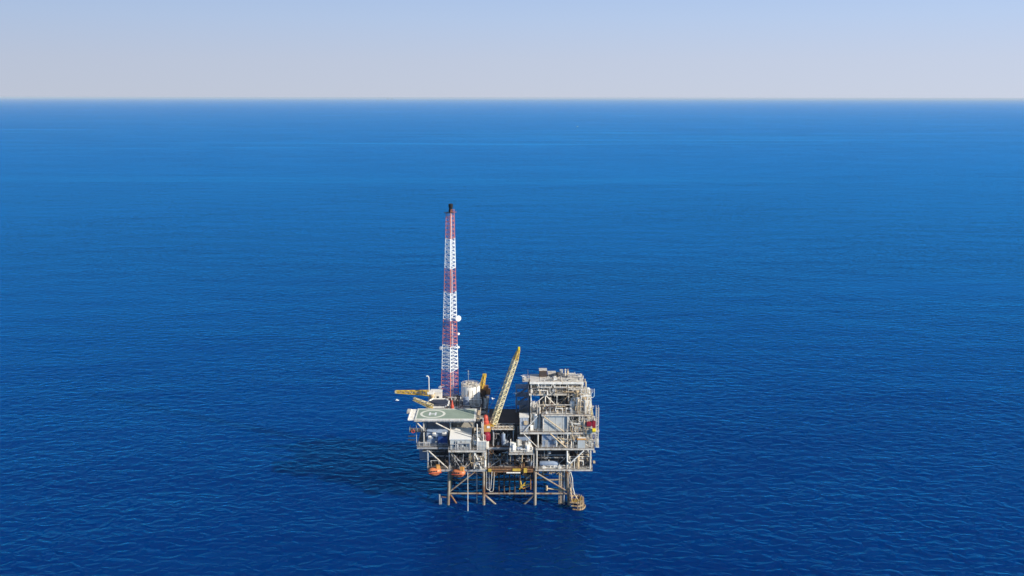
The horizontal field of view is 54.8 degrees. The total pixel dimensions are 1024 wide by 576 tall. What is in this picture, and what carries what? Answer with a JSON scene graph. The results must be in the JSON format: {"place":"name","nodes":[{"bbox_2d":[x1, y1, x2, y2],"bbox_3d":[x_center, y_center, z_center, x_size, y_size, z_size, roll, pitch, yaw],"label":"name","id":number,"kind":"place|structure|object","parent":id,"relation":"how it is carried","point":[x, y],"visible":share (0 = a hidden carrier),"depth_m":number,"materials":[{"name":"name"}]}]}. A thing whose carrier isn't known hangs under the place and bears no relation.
{"place":"outdoors","nodes":[
{"label":"outdoors","id":0,"kind":"place"},
{"bbox_2d":[427,422,449,444],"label":"quarters building","id":1,"kind":"structure","parent":0,"point":[432,427],"depth_m":356.06,"materials":[{"name":"blue paint"}]},
{"bbox_2d":[492,423,514,445],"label":"pipe bridge","id":2,"kind":"structure","parent":0,"point":[503,427],"depth_m":353.39,"materials":[{"name":"beige metal"}]},
{"bbox_2d":[0,98,1023,575],"bbox_3d":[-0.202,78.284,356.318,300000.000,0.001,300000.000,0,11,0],"label":"sea","id":3,"kind":"structure","parent":0,"point":[784,336],"depth_m":627.36,"materials":[{"name":"liquid"}]},
{"bbox_2d":[439,454,574,510],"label":"platform jacket","id":4,"kind":"object","parent":3,"relation":"in","point":[535,475],"visible":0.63,"depth_m":355.57,"materials":[{"name":"paint"}]},
{"bbox_2d":[417,393,488,474],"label":"quarters module","id":5,"kind":"object","parent":4,"relation":"on","point":[474,459],"visible":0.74,"depth_m":355.35,"materials":[{"name":"grey paint"}]},
{"bbox_2d":[395,390,434,398],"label":"boom crane","id":6,"kind":"object","parent":5,"relation":"on","point":[431,393],"visible":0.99,"depth_m":376.83,"materials":[{"name":"beige metal"}]},
{"bbox_2d":[408,423,426,445],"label":"outboard walkway","id":7,"kind":"structure","parent":5,"relation":"on","point":[416,429],"depth_m":353.07,"materials":[{"name":"metal"}]},
{"bbox_2d":[412,397,433,408],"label":"yellow gangway","id":8,"kind":"object","parent":5,"relation":"on","point":[417,400],"visible":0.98,"depth_m":365.90,"materials":[{"name":"yellow metal"}]},
{"bbox_2d":[431,389,442,397],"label":"radio cabin","id":9,"kind":"object","parent":5,"relation":"on","point":[438,393],"visible":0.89,"depth_m":379.30,"materials":[{"name":"white metal"}]},
{"bbox_2d":[426,398,449,407],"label":"octagonal platform","id":10,"kind":"structure","parent":5,"relation":"on","point":[440,402],"depth_m":372.53,"materials":[{"name":"white paint"}]},
{"bbox_2d":[407,409,476,445],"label":"helideck","id":11,"kind":"object","parent":5,"relation":"on","point":[462,417],"visible":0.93,"depth_m":356.53,"materials":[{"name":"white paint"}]},
{"bbox_2d":[438,204,460,403],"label":"lattice mast","id":12,"kind":"object","parent":5,"relation":"on","point":[451,296],"visible":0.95,"depth_m":377.99,"materials":[{"name":"metal"}]},
{"bbox_2d":[449,427,471,449],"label":"white cabin","id":13,"kind":"object","parent":5,"relation":"on","point":[461,438],"visible":1,"depth_m":351.23,"materials":[{"name":"white metal"}]},
{"bbox_2d":[463,395,468,404],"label":"vertical vessel","id":14,"kind":"object","parent":5,"relation":"on","point":[465,399],"visible":0.92,"depth_m":374.67,"materials":[{"name":"blue paint"}]},
{"bbox_2d":[461,380,480,404],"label":"storage tank","id":15,"kind":"object","parent":5,"relation":"on","point":[470,389],"visible":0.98,"depth_m":377.86,"materials":[{"name":"white metal"}]},
{"bbox_2d":[477,407,482,449],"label":"helideck stair","id":16,"kind":"object","parent":5,"relation":"on","point":[478,418],"visible":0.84,"depth_m":352.38,"materials":[{"name":"beige metal"}]},
{"bbox_2d":[477,438,486,449],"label":"locker cabin","id":17,"kind":"object","parent":5,"relation":"on","point":[482,445],"visible":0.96,"depth_m":350.69,"materials":[{"name":"white metal"}]},
{"bbox_2d":[480,373,489,397],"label":"knuckle crane","id":18,"kind":"object","parent":5,"relation":"on","point":[484,389],"visible":0.91,"depth_m":384.42,"materials":[{"name":"metal"}]},
{"bbox_2d":[482,347,519,448],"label":"pedestal crane","id":19,"kind":"object","parent":5,"relation":"on","point":[487,425],"visible":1,"depth_m":352.03,"materials":[{"name":"yellow paint"}]},
{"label":"davit","id":20,"kind":"object","parent":5,"relation":"attached to","visible":0},
{"bbox_2d":[428,464,441,475],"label":"lifeboat","id":21,"kind":"object","parent":20,"relation":"hanging from","point":[435,471],"visible":1,"depth_m":350.76,"materials":[{"name":"orange plastic"}]},
{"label":"davit","id":22,"kind":"object","parent":5,"relation":"attached to","visible":0},
{"bbox_2d":[451,466,464,477],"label":"lifeboat","id":23,"kind":"object","parent":22,"relation":"hanging from","point":[459,473],"visible":1,"depth_m":350.77,"materials":[{"name":"orange plastic"}]},
{"bbox_2d":[487,406,534,476],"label":"well bay module","id":24,"kind":"object","parent":4,"relation":"on","point":[499,462],"visible":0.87,"depth_m":357.31,"materials":[{"name":"metal"}]},
{"bbox_2d":[501,432,504,445],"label":"vertical vessel","id":25,"kind":"object","parent":24,"relation":"on","point":[503,438],"visible":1,"depth_m":354.18,"materials":[{"name":"blue paint"}]},
{"bbox_2d":[509,446,532,460],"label":"cantilever deck","id":26,"kind":"structure","parent":24,"relation":"attached to","point":[523,453],"depth_m":349.48,"materials":[{"name":"grey paint"}]},
{"bbox_2d":[510,439,522,452],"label":"equipment skid","id":27,"kind":"object","parent":26,"relation":"on","point":[514,447],"visible":1,"depth_m":349.91,"materials":[{"name":"grey paint"}]},
{"bbox_2d":[521,440,532,452],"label":"equipment skid","id":28,"kind":"object","parent":26,"relation":"on","point":[527,446],"visible":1,"depth_m":350.10,"materials":[{"name":"grey paint"}]},
{"bbox_2d":[518,434,529,444],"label":"sloped hood","id":29,"kind":"object","parent":24,"relation":"on","point":[523,437],"visible":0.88,"depth_m":353.25,"materials":[{"name":"grey paint"}]},
{"bbox_2d":[519,472,530,489],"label":"yellow pipe rack","id":30,"kind":"object","parent":24,"relation":"hanging from","point":[521,485],"visible":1,"depth_m":356.29,"materials":[{"name":"beige metal"}]},
{"bbox_2d":[519,369,597,474],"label":"process module","id":31,"kind":"object","parent":4,"relation":"on","point":[557,394],"visible":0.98,"depth_m":354.12,"materials":[{"name":"grey paint"}]},
{"bbox_2d":[515,384,529,412],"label":"stair tower","id":32,"kind":"structure","parent":31,"relation":"on","point":[524,387],"depth_m":372.20,"materials":[{"name":"grey metal"}]},
{"bbox_2d":[519,413,528,431],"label":"balcony cabin","id":33,"kind":"object","parent":31,"relation":"on","point":[524,421],"visible":1,"depth_m":350.99,"materials":[{"name":"white metal"}]},
{"bbox_2d":[522,375,527,381],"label":"lookout platform","id":34,"kind":"structure","parent":31,"relation":"attached to","point":[525,379],"depth_m":357.27,"materials":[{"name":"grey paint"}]},
{"bbox_2d":[533,412,536,429],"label":"vertical vessel","id":35,"kind":"object","parent":31,"relation":"on","point":[535,421],"visible":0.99,"depth_m":352.44,"materials":[{"name":"white paint"}]},
{"bbox_2d":[539,368,546,376],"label":"rooftop unit","id":36,"kind":"object","parent":31,"relation":"on","point":[542,372],"visible":1,"depth_m":362.03,"materials":[{"name":"metal"}]},
{"bbox_2d":[539,460,557,465],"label":"horizontal vessel","id":37,"kind":"object","parent":31,"relation":"on","point":[548,463],"visible":1,"depth_m":354.52,"materials":[{"name":"blue paint"}]},
{"bbox_2d":[541,434,556,446],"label":"switch room","id":38,"kind":"object","parent":31,"relation":"on","point":[548,439],"visible":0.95,"depth_m":352.67,"materials":[{"name":"blue paint"}]},
{"bbox_2d":[570,399,574,409],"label":"vertical vessel","id":39,"kind":"object","parent":31,"relation":"on","point":[572,403],"visible":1,"depth_m":352.50,"materials":[{"name":"white paint"}]},
{"bbox_2d":[577,436,585,447],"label":"chemical tote","id":40,"kind":"object","parent":31,"relation":"on","point":[581,441],"visible":1,"depth_m":351.57,"materials":[{"name":"white paint"}]},
{"bbox_2d":[586,402,595,431],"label":"pedestal crane","id":41,"kind":"object","parent":31,"relation":"on","point":[591,425],"visible":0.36,"depth_m":350.43,"materials":[{"name":"red paint"}]},
{"bbox_2d":[595,405,598,447],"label":"ladder frame","id":42,"kind":"object","parent":31,"relation":"attached to","point":[597,429],"visible":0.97,"depth_m":351.86,"materials":[{"name":"grey paint"}]},
{"bbox_2d":[569,484,585,510],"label":"landing","id":43,"kind":"object","parent":3,"relation":"in","point":[580,501],"visible":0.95,"depth_m":352.77,"materials":[{"name":"metal"}]},
{"bbox_2d":[0,0,1023,98],"label":"sky","id":44,"kind":"structure","parent":0,"point":[602,49],"materials":[{"name":"blue"}]},
{"bbox_2d":[541,416,569,430],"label":"compressor house","id":45,"kind":"structure","parent":0,"point":[560,422],"depth_m":351.44,"materials":[{"name":"white paint"}]}
]}

